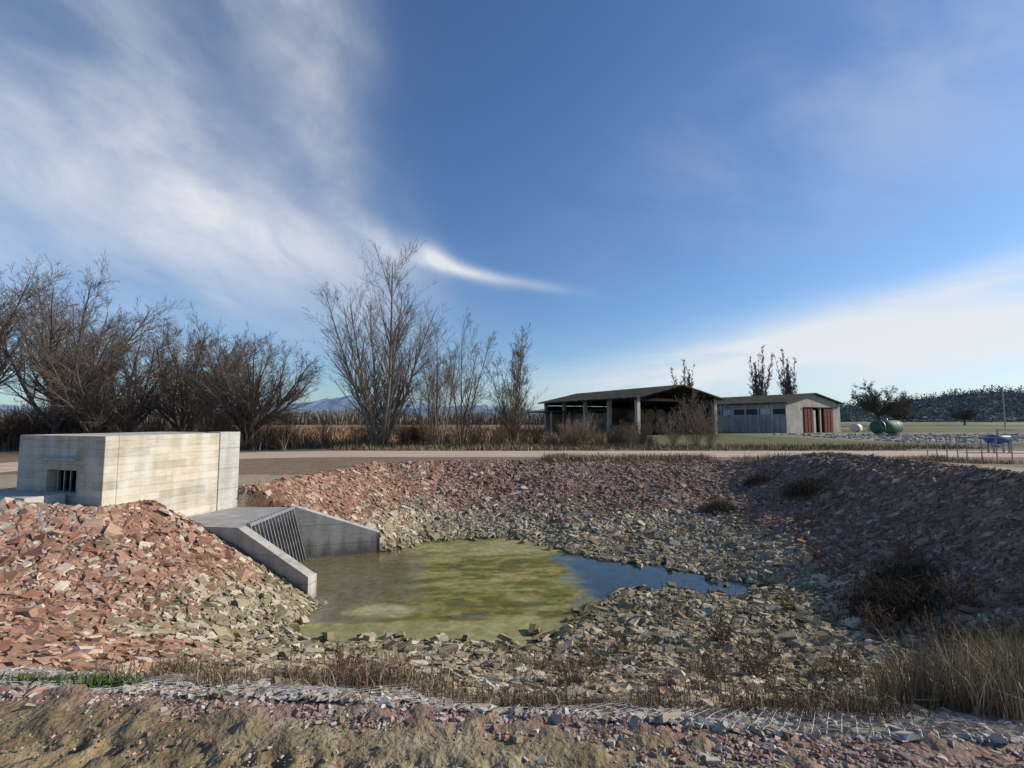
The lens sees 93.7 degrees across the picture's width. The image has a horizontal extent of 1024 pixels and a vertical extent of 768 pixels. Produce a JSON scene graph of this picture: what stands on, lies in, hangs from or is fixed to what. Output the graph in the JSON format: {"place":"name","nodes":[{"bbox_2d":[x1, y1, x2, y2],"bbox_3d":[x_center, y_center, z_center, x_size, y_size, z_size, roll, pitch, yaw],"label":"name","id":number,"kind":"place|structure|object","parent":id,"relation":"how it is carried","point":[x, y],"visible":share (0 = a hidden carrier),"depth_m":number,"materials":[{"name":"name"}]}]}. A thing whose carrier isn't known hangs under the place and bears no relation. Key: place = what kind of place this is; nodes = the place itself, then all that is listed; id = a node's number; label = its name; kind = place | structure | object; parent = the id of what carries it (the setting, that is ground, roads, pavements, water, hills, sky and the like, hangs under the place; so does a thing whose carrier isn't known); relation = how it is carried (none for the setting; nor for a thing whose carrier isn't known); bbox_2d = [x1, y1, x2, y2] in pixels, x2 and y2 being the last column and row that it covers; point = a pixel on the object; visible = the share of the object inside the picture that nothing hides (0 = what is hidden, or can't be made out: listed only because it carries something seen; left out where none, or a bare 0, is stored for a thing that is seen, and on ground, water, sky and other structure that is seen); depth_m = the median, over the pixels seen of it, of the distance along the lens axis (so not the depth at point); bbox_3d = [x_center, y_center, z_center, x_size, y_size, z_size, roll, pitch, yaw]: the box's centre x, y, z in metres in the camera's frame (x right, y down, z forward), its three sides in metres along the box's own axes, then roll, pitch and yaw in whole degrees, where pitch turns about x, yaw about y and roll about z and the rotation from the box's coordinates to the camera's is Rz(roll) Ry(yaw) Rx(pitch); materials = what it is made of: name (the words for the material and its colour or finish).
{"place":"outdoors","nodes":[
{"label":"outdoors","id":0,"kind":"place"},
{"bbox_2d":[0,394,504,410],"bbox_3d":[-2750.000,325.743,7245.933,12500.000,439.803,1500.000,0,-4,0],"label":"mountain range","id":1,"kind":"structure","parent":0,"point":[326,403],"depth_m":7184.07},
{"bbox_2d":[0,407,541,418],"bbox_3d":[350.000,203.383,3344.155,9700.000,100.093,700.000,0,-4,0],"label":"distant hills","id":2,"kind":"structure","parent":0,"point":[408,410],"depth_m":3362.68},
{"bbox_2d":[0,422,1023,767],"bbox_3d":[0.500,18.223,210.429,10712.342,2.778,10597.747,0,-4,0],"label":"ground","id":3,"kind":"structure","parent":0,"point":[252,728],"depth_m":2.64,"materials":[{"name":"soil"}]},
{"bbox_2d":[0,255,78,388],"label":"bare willow tree","id":4,"kind":"object","parent":3,"relation":"on","point":[3,372],"visible":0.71,"depth_m":27.95,"materials":[{"name":"brown plant"}]},
{"bbox_2d":[0,255,149,433],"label":"bare willow tree","id":5,"kind":"object","parent":3,"relation":"on","point":[53,336],"visible":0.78,"depth_m":27.41,"materials":[{"name":"brown plant"}]},
{"bbox_2d":[0,661,153,689],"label":"green weeds","id":6,"kind":"object","parent":3,"relation":"on","point":[89,681],"visible":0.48,"depth_m":3.25,"materials":[{"name":"green plant"}]},
{"bbox_2d":[0,251,187,405],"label":"bare willow tree","id":7,"kind":"object","parent":3,"relation":"on","point":[119,321],"visible":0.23,"depth_m":36.34,"materials":[{"name":"brown plant"}]},
{"bbox_2d":[9,338,192,432],"bbox_3d":[-23.439,0.463,27.419,7.475,7.030,7.180,1,-4,-11],"label":"bare willow tree","id":8,"kind":"object","parent":3,"relation":"on","point":[96,409],"visible":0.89,"depth_m":26.55,"materials":[{"name":"brown plant"}]},
{"bbox_2d":[35,316,194,431],"bbox_3d":[-27.125,-0.290,33.611,9.791,9.586,10.194,1,-4,-16],"label":"bare willow tree","id":9,"kind":"object","parent":3,"relation":"on","point":[134,360],"visible":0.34,"depth_m":33.58,"materials":[{"name":"brown plant"}]},
{"bbox_2d":[0,432,239,516],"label":"concrete chamber","id":10,"kind":"object","parent":3,"relation":"on","point":[186,474],"visible":0.6,"depth_m":10.17,"materials":[{"name":"concrete"}]},
{"bbox_2d":[0,385,300,448],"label":"undergrowth thicket","id":11,"kind":"object","parent":3,"relation":"on","point":[26,423],"visible":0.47,"depth_m":27.95,"materials":[{"name":"brown plant"}]},
{"bbox_2d":[0,421,334,450],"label":"thicket stems","id":12,"kind":"object","parent":3,"relation":"on","point":[281,442],"visible":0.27,"depth_m":28.00,"materials":[{"name":"brown plant"}]},
{"bbox_2d":[85,320,261,431],"bbox_3d":[-24.463,-0.085,36.344,10.194,9.586,9.791,0,-4,-3],"label":"bare willow tree","id":13,"kind":"object","parent":3,"relation":"on","point":[244,339],"visible":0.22,"depth_m":35.30,"materials":[{"name":"brown plant"}]},
{"bbox_2d":[92,299,265,431],"bbox_3d":[-21.345,-0.214,31.576,9.684,9.107,9.302,-4,-6,42],"label":"bare willow tree","id":14,"kind":"object","parent":3,"relation":"on","point":[171,396],"visible":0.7,"depth_m":29.98,"materials":[{"name":"brown plant"}]},
{"bbox_2d":[176,324,327,448],"bbox_3d":[-15.184,0.210,28.509,8.240,7.749,7.914,2,-5,-23],"label":"bare willow tree","id":15,"kind":"object","parent":3,"relation":"on","point":[249,403],"visible":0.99,"depth_m":27.73,"materials":[{"name":"brown plant"}]},
{"bbox_2d":[187,323,327,428],"bbox_3d":[-17.983,0.218,34.291,8.812,8.628,9.174,-3,-5,33],"label":"bare willow tree","id":16,"kind":"object","parent":3,"relation":"on","point":[286,383],"visible":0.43,"depth_m":33.74,"materials":[{"name":"brown plant"}]},
{"bbox_2d":[257,664,286,680],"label":"dry weed plant","id":17,"kind":"object","parent":3,"relation":"on","point":[271,672],"visible":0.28,"depth_m":3.45,"materials":[{"name":"brown plant"}]},
{"bbox_2d":[185,504,379,597],"bbox_3d":[-5.507,3.999,11.463,3.854,1.964,3.645,-1,-4,11],"label":"outlet headwall","id":18,"kind":"object","parent":3,"relation":"on","point":[285,542],"visible":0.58,"depth_m":11.47,"materials":[{"name":"concrete"}]},
{"bbox_2d":[0,399,604,424],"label":"distant treeline","id":19,"kind":"object","parent":3,"relation":"on","point":[345,416],"visible":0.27,"depth_m":174.65,"materials":[{"name":"brown plant"}]},
{"bbox_2d":[323,658,359,680],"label":"dry weed plant","id":20,"kind":"object","parent":3,"relation":"on","point":[330,667],"visible":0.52,"depth_m":3.57,"materials":[{"name":"brown plant"}]},
{"bbox_2d":[330,640,365,671],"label":"dry weed plant","id":21,"kind":"object","parent":3,"relation":"on","point":[340,652],"visible":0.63,"depth_m":4.43,"materials":[{"name":"brown plant"}]},
{"bbox_2d":[349,666,383,687],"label":"dry weed plant","id":22,"kind":"object","parent":3,"relation":"on","point":[366,676],"visible":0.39,"depth_m":3.36,"materials":[{"name":"brown plant"}]},
{"bbox_2d":[301,239,454,446],"bbox_3d":[-7.831,-2.062,29.019,8.612,12.352,11.603,-1,-4,7],"label":"bare poplar tree","id":23,"kind":"object","parent":3,"relation":"on","point":[362,388],"visible":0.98,"depth_m":28.84,"materials":[{"name":"brown plant"}]},
{"bbox_2d":[113,426,644,442],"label":"dry field stubble","id":24,"kind":"object","parent":3,"relation":"on","point":[336,434],"visible":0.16,"depth_m":52.15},
{"bbox_2d":[383,329,460,436],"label":"bare ash tree","id":25,"kind":"object","parent":3,"relation":"on","point":[429,398],"visible":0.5,"depth_m":31.87,"materials":[{"name":"brown plant"}]},
{"bbox_2d":[417,677,438,694],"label":"dry weed plant","id":26,"kind":"object","parent":3,"relation":"on","point":[422,685],"visible":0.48,"depth_m":3.40,"materials":[{"name":"brown plant"}]},
{"bbox_2d":[408,317,469,445],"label":"bare ash tree","id":27,"kind":"object","parent":3,"relation":"on","point":[449,372],"visible":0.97,"depth_m":29.18,"materials":[{"name":"brown plant"}]},
{"bbox_2d":[177,685,732,715],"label":"green weeds","id":28,"kind":"object","parent":3,"relation":"on","point":[209,694],"visible":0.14,"depth_m":3.02,"materials":[{"name":"green plant"}]},
{"bbox_2d":[432,312,506,442],"bbox_3d":[-2.993,-0.211,31.495,5.058,8.991,5.470,1,-5,-18],"label":"bare ash tree","id":29,"kind":"object","parent":3,"relation":"on","point":[468,404],"visible":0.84,"depth_m":30.89,"materials":[{"name":"brown plant"}]},
{"bbox_2d":[298,432,669,447],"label":"brush stems","id":30,"kind":"object","parent":3,"relation":"on","point":[341,441],"visible":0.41,"depth_m":30.61,"materials":[{"name":"brown plant"}]},
{"bbox_2d":[312,413,659,447],"bbox_3d":[-1.982,2.938,31.232,22.997,2.434,5.981,0,-4,0],"label":"undergrowth brush","id":31,"kind":"object","parent":3,"relation":"on","point":[410,434],"visible":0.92,"depth_m":30.86,"materials":[{"name":"brown plant"}]},
{"bbox_2d":[0,713,1018,767],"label":"track pebbles","id":32,"kind":"object","parent":3,"relation":"on","point":[517,738],"visible":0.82,"depth_m":2.52,"materials":[{"name":"stone"}]},
{"bbox_2d":[0,452,1023,735],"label":"riprap rocks","id":33,"kind":"object","parent":3,"relation":"on","point":[38,642],"visible":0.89,"depth_m":8.71,"materials":[{"name":"stone"}]},
{"bbox_2d":[0,500,110,569],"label":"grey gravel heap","id":34,"kind":"object","parent":33,"relation":"on","point":[49,533],"visible":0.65,"depth_m":8.37,"materials":[{"name":"stone"}]},
{"bbox_2d":[63,631,977,738],"bbox_3d":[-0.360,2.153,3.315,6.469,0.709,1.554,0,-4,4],"label":"brown weeds","id":35,"kind":"object","parent":33,"relation":"on","point":[864,708],"visible":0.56,"depth_m":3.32,"materials":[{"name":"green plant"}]},
{"bbox_2d":[610,634,630,651],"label":"dry weed plant","id":36,"kind":"object","parent":33,"relation":"on","point":[625,644],"visible":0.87,"depth_m":6.94,"materials":[{"name":"brown plant"}]},
{"bbox_2d":[735,470,777,489],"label":"bramble bush","id":37,"kind":"object","parent":33,"relation":"on","point":[754,480],"visible":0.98,"depth_m":16.13,"materials":[{"name":"brown plant"}]},
{"bbox_2d":[777,589,805,611],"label":"dry weed plant","id":38,"kind":"object","parent":33,"relation":"on","point":[786,598],"visible":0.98,"depth_m":8.52,"materials":[{"name":"brown plant"}]},
{"bbox_2d":[772,468,832,502],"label":"bramble bush","id":39,"kind":"object","parent":33,"relation":"on","point":[805,486],"visible":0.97,"depth_m":14.00,"materials":[{"name":"brown plant"}]},
{"bbox_2d":[855,600,910,638],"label":"dry weed plant","id":40,"kind":"object","parent":33,"relation":"on","point":[887,621],"visible":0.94,"depth_m":7.32,"materials":[{"name":"brown plant"}]},
{"bbox_2d":[808,562,985,637],"bbox_3d":[6.442,3.466,7.833,2.702,1.019,2.842,0,-4,0],"label":"bramble bush","id":41,"kind":"object","parent":33,"relation":"on","point":[898,597],"visible":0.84,"depth_m":7.92,"materials":[{"name":"brown plant"}]},
{"bbox_2d":[0,665,1023,746],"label":"pale gravel","id":42,"kind":"structure","parent":3,"relation":"on","point":[723,725],"depth_m":2.89,"materials":[{"name":"gravel"}]},
{"bbox_2d":[0,666,1023,743],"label":"gabion wire mesh","id":43,"kind":"object","parent":3,"relation":"on","point":[667,709],"visible":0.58,"depth_m":2.99,"materials":[{"name":"metal"}]},
{"bbox_2d":[0,451,1023,740],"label":"stone chips","id":44,"kind":"object","parent":3,"relation":"on","point":[598,713],"visible":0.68,"depth_m":8.52,"materials":[{"name":"stone"}]},
{"bbox_2d":[480,322,545,444],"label":"bare columnar tree","id":45,"kind":"object","parent":3,"relation":"on","point":[515,409],"visible":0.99,"depth_m":31.84,"materials":[{"name":"brown plant"}]},
{"bbox_2d":[289,533,756,642],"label":"margin stones","id":46,"kind":"object","parent":3,"relation":"on","point":[371,636],"visible":0.81,"depth_m":7.95,"materials":[{"name":"stone"}]},
{"bbox_2d":[541,689,574,703],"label":"dry weed plant","id":47,"kind":"object","parent":3,"relation":"on","point":[555,695],"visible":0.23,"depth_m":3.30,"materials":[{"name":"brown plant"}]},
{"bbox_2d":[549,651,586,687],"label":"dry weed plant","id":48,"kind":"object","parent":3,"relation":"on","point":[565,668],"visible":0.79,"depth_m":4.54,"materials":[{"name":"brown plant"}]},
{"bbox_2d":[568,658,601,681],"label":"dry weed plant","id":49,"kind":"object","parent":3,"relation":"on","point":[592,669],"visible":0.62,"depth_m":4.80,"materials":[{"name":"brown plant"}]},
{"bbox_2d":[575,412,610,441],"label":"bare shrub","id":50,"kind":"object","parent":3,"relation":"on","point":[589,436],"visible":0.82,"depth_m":32.69,"materials":[{"name":"brown plant"}]},
{"bbox_2d":[582,640,606,666],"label":"dry weed plant","id":51,"kind":"object","parent":3,"relation":"on","point":[595,658],"visible":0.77,"depth_m":5.93,"materials":[{"name":"brown plant"}]},
{"bbox_2d":[331,441,913,450],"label":"dry grass verge","id":52,"kind":"structure","parent":3,"relation":"on","point":[585,448],"depth_m":27.26,"materials":[{"name":"plant"}]},
{"bbox_2d":[528,384,725,434],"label":"open hay barn","id":53,"kind":"structure","parent":3,"relation":"on","point":[627,406],"depth_m":58.27,"materials":[{"name":"metal"}]},
{"bbox_2d":[308,442,986,449],"bbox_3d":[7.952,3.725,29.284,40.292,0.430,3.684,0,-4,0],"label":"grass strip","id":54,"kind":"object","parent":3,"relation":"on","point":[908,446],"depth_m":28.94,"materials":[{"name":"plant"}]},
{"bbox_2d":[512,549,825,661],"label":"green reeds","id":55,"kind":"object","parent":3,"relation":"on","point":[658,595],"visible":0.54,"depth_m":9.01,"materials":[{"name":"green plant"}]},
{"bbox_2d":[655,408,698,444],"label":"bare shrub","id":56,"kind":"object","parent":3,"relation":"on","point":[676,433],"visible":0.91,"depth_m":31.24,"materials":[{"name":"brown plant"}]},
{"bbox_2d":[670,359,694,386],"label":"columnar poplar tree","id":57,"kind":"object","parent":3,"relation":"on","point":[689,384],"visible":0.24,"depth_m":103.94,"materials":[{"name":"brown plant"}]},
{"bbox_2d":[671,387,728,445],"bbox_3d":[11.575,2.112,30.264,2.958,4.178,3.612,0,-4,0],"label":"bare shrub","id":58,"kind":"object","parent":3,"relation":"on","point":[698,427],"visible":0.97,"depth_m":30.19,"materials":[{"name":"brown plant"}]},
{"bbox_2d":[682,665,722,690],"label":"dry weed plant","id":59,"kind":"object","parent":3,"relation":"on","point":[701,681],"visible":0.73,"depth_m":4.23,"materials":[{"name":"brown plant"}]},
{"bbox_2d":[690,408,732,445],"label":"bare shrub","id":60,"kind":"object","parent":3,"relation":"on","point":[713,434],"visible":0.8,"depth_m":30.91,"materials":[{"name":"brown plant"}]},
{"bbox_2d":[694,650,737,679],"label":"dry weed plant","id":61,"kind":"object","parent":3,"relation":"on","point":[720,666],"visible":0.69,"depth_m":4.98,"materials":[{"name":"brown plant"}]},
{"bbox_2d":[695,602,737,643],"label":"dry weed plant","id":62,"kind":"object","parent":3,"relation":"on","point":[720,635],"visible":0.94,"depth_m":7.31,"materials":[{"name":"brown plant"}]},
{"bbox_2d":[698,496,745,515],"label":"bramble bush","id":63,"kind":"object","parent":3,"relation":"on","point":[719,505],"visible":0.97,"depth_m":14.55,"materials":[{"name":"brown plant"}]},
{"bbox_2d":[736,639,780,676],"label":"dry weed plant","id":64,"kind":"object","parent":3,"relation":"on","point":[745,654],"visible":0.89,"depth_m":5.75,"materials":[{"name":"brown plant"}]},
{"bbox_2d":[747,344,773,395],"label":"columnar poplar tree","id":65,"kind":"object","parent":3,"relation":"on","point":[759,389],"visible":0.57,"depth_m":110.09,"materials":[{"name":"brown plant"}]},
{"bbox_2d":[752,630,786,661],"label":"dry weed plant","id":66,"kind":"object","parent":3,"relation":"on","point":[776,654],"visible":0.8,"depth_m":6.62,"materials":[{"name":"brown plant"}]},
{"bbox_2d":[525,448,1022,464],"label":"dry grass verge","id":67,"kind":"structure","parent":3,"relation":"on","point":[662,457],"depth_m":20.25,"materials":[{"name":"plant"}]},
{"bbox_2d":[717,393,844,432],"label":"livestock barn","id":68,"kind":"structure","parent":3,"relation":"on","point":[802,413],"depth_m":65.34,"materials":[{"name":"paint"}]},
{"bbox_2d":[803,408,813,432],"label":"door","id":69,"kind":"structure","parent":68,"relation":"in","point":[807,411],"depth_m":63.77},
{"bbox_2d":[823,408,833,431],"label":"door red right","id":70,"kind":"structure","parent":68,"relation":"in","point":[829,423],"depth_m":65.69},
{"bbox_2d":[545,482,1023,662],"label":"marsh weeds","id":71,"kind":"object","parent":3,"relation":"on","point":[676,604],"visible":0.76,"depth_m":8.83,"materials":[{"name":"brown plant"}]},
{"bbox_2d":[774,349,797,393],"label":"columnar poplar tree","id":72,"kind":"object","parent":3,"relation":"on","point":[787,386],"visible":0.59,"depth_m":109.13,"materials":[{"name":"brown plant"}]},
{"bbox_2d":[765,675,812,709],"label":"dry weed plant","id":73,"kind":"object","parent":3,"relation":"on","point":[778,692],"visible":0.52,"depth_m":3.54,"materials":[{"name":"brown plant"}]},
{"bbox_2d":[790,506,812,521],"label":"dry weed plant","id":74,"kind":"object","parent":3,"relation":"on","point":[796,513],"visible":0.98,"depth_m":12.37,"materials":[{"name":"brown plant"}]},
{"bbox_2d":[787,661,847,698],"bbox_3d":[2.570,2.577,3.981,0.448,0.450,0.303,-1,-4,11],"label":"dry weed plant","id":75,"kind":"object","parent":3,"relation":"on","point":[824,683],"visible":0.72,"depth_m":4.04,"materials":[{"name":"brown plant"}]},
{"bbox_2d":[804,540,834,559],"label":"dry weed plant","id":76,"kind":"object","parent":3,"relation":"on","point":[815,555],"visible":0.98,"depth_m":10.34,"materials":[{"name":"brown plant"}]},
{"bbox_2d":[814,634,875,676],"bbox_3d":[4.230,3.593,6.132,0.454,0.675,0.672,4,-6,-40],"label":"dry weed plant","id":77,"kind":"object","parent":3,"relation":"on","point":[838,663],"visible":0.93,"depth_m":6.15,"materials":[{"name":"brown plant"}]},
{"bbox_2d":[850,424,862,431],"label":"wrapped bale","id":78,"kind":"object","parent":3,"relation":"on","point":[856,427],"visible":1,"depth_m":69.41,"materials":[{"name":"white plastic"}]},
{"bbox_2d":[849,381,921,419],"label":"broad oak tree","id":79,"kind":"object","parent":3,"relation":"on","point":[872,402],"visible":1,"depth_m":127.69,"materials":[{"name":"green plant"}]},
{"bbox_2d":[869,419,903,435],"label":"green fuel tank","id":80,"kind":"object","parent":3,"relation":"on","point":[889,427],"visible":0.99,"depth_m":52.03,"materials":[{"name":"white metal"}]},
{"bbox_2d":[763,433,1023,442],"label":"field rubble","id":81,"kind":"object","parent":3,"relation":"on","point":[864,435],"visible":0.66,"depth_m":47.51,"materials":[{"name":"stone"}]},
{"bbox_2d":[828,548,967,602],"bbox_3d":[7.009,3.464,8.768,1.995,0.932,2.094,3,-5,-38],"label":"bramble bush","id":82,"kind":"object","parent":3,"relation":"on","point":[914,573],"visible":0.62,"depth_m":8.67,"materials":[{"name":"brown plant"}]},
{"bbox_2d":[887,403,916,420],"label":"broad oak tree","id":83,"kind":"object","parent":3,"relation":"on","point":[895,417],"visible":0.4,"depth_m":148.28,"materials":[{"name":"green plant"}]},
{"bbox_2d":[868,646,941,685],"bbox_3d":[3.960,2.992,4.828,0.454,0.675,0.672,7,-9,-60],"label":"dry weed plant","id":84,"kind":"object","parent":3,"relation":"on","point":[893,659],"visible":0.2,"depth_m":4.83,"materials":[{"name":"brown plant"}]},
{"bbox_2d":[888,535,928,561],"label":"dry weed plant","id":85,"kind":"object","parent":3,"relation":"on","point":[906,548],"visible":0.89,"depth_m":9.27,"materials":[{"name":"brown plant"}]},
{"bbox_2d":[820,606,1023,727],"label":"tall dry grass","id":86,"kind":"structure","parent":3,"relation":"on","point":[999,691],"depth_m":3.51,"materials":[{"name":"plant"}]},
{"bbox_2d":[910,604,962,652],"bbox_3d":[5.863,3.505,6.636,0.822,0.825,0.555,5,-7,-52],"label":"dry weed plant","id":87,"kind":"object","parent":3,"relation":"on","point":[924,628],"visible":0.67,"depth_m":6.64,"materials":[{"name":"brown plant"}]},
{"bbox_2d":[857,608,1023,669],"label":"dry grass","id":88,"kind":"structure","parent":3,"relation":"on","point":[983,633],"depth_m":6.28,"materials":[{"name":"plant"}]},
{"bbox_2d":[877,639,1023,682],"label":"dry grass","id":89,"kind":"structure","parent":3,"relation":"on","point":[965,657],"depth_m":5.50,"materials":[{"name":"brown plant"}]},
{"bbox_2d":[925,567,984,612],"bbox_3d":[6.820,3.264,7.412,0.555,0.825,0.822,0,-4,-3],"label":"dry weed plant","id":90,"kind":"object","parent":3,"relation":"on","point":[961,600],"visible":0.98,"depth_m":7.41,"materials":[{"name":"brown plant"}]},
{"bbox_2d":[927,641,984,678],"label":"dry weed plant","id":91,"kind":"object","parent":3,"relation":"on","point":[944,653],"visible":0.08,"depth_m":5.09,"materials":[{"name":"brown plant"}]},
{"bbox_2d":[947,402,982,424],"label":"broad oak tree","id":92,"kind":"object","parent":3,"relation":"on","point":[965,414],"visible":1,"depth_m":148.98,"materials":[{"name":"green plant"}]},
{"bbox_2d":[924,435,1023,460],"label":"steel railing","id":93,"kind":"object","parent":3,"relation":"on","point":[996,444],"visible":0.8,"depth_m":19.90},
{"bbox_2d":[983,429,1017,452],"bbox_3d":[25.244,2.960,24.758,1.500,1.300,0.440,-1,-4,8],"label":"blue water pump","id":94,"kind":"object","parent":3,"relation":"on","point":[999,441],"visible":0.75,"depth_m":24.67,"materials":[{"name":"paint"}]},
{"bbox_2d":[1002,387,1005,428],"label":"utility pole","id":95,"kind":"object","parent":3,"relation":"on","point":[1004,409],"visible":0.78,"depth_m":83.84,"materials":[{"name":"wood"}]},
{"bbox_2d":[0,685,1023,767],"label":"red gravel","id":96,"kind":"structure","parent":0,"point":[212,704],"depth_m":2.58,"materials":[{"name":"gravel"}]},
{"bbox_2d":[0,451,1023,471],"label":"gravel road","id":97,"kind":"structure","parent":0,"point":[8,466],"depth_m":23.96,"materials":[{"name":"gravel"}]},
{"bbox_2d":[0,0,1023,409],"label":"sky","id":98,"kind":"structure","parent":0,"point":[647,186],"materials":[{"name":"blue"}]},
{"bbox_2d":[298,537,763,645],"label":"pond water","id":99,"kind":"structure","parent":0,"point":[489,589],"depth_m":10.06,"materials":[{"name":"liquid"}]},
{"bbox_2d":[843,393,1023,421],"bbox_3d":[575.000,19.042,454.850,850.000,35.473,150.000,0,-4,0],"label":"wooded hill","id":100,"kind":"structure","parent":0,"point":[1013,418],"depth_m":418.79,"materials":[{"name":"green plant"}]},
{"bbox_2d":[840,384,1023,421],"bbox_3d":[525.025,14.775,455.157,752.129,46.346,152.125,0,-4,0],"label":"hillside woodland","id":101,"kind":"object","parent":100,"relation":"on","point":[940,400],"visible":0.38,"depth_m":432.06,"materials":[{"name":"green plant"}]}
]}

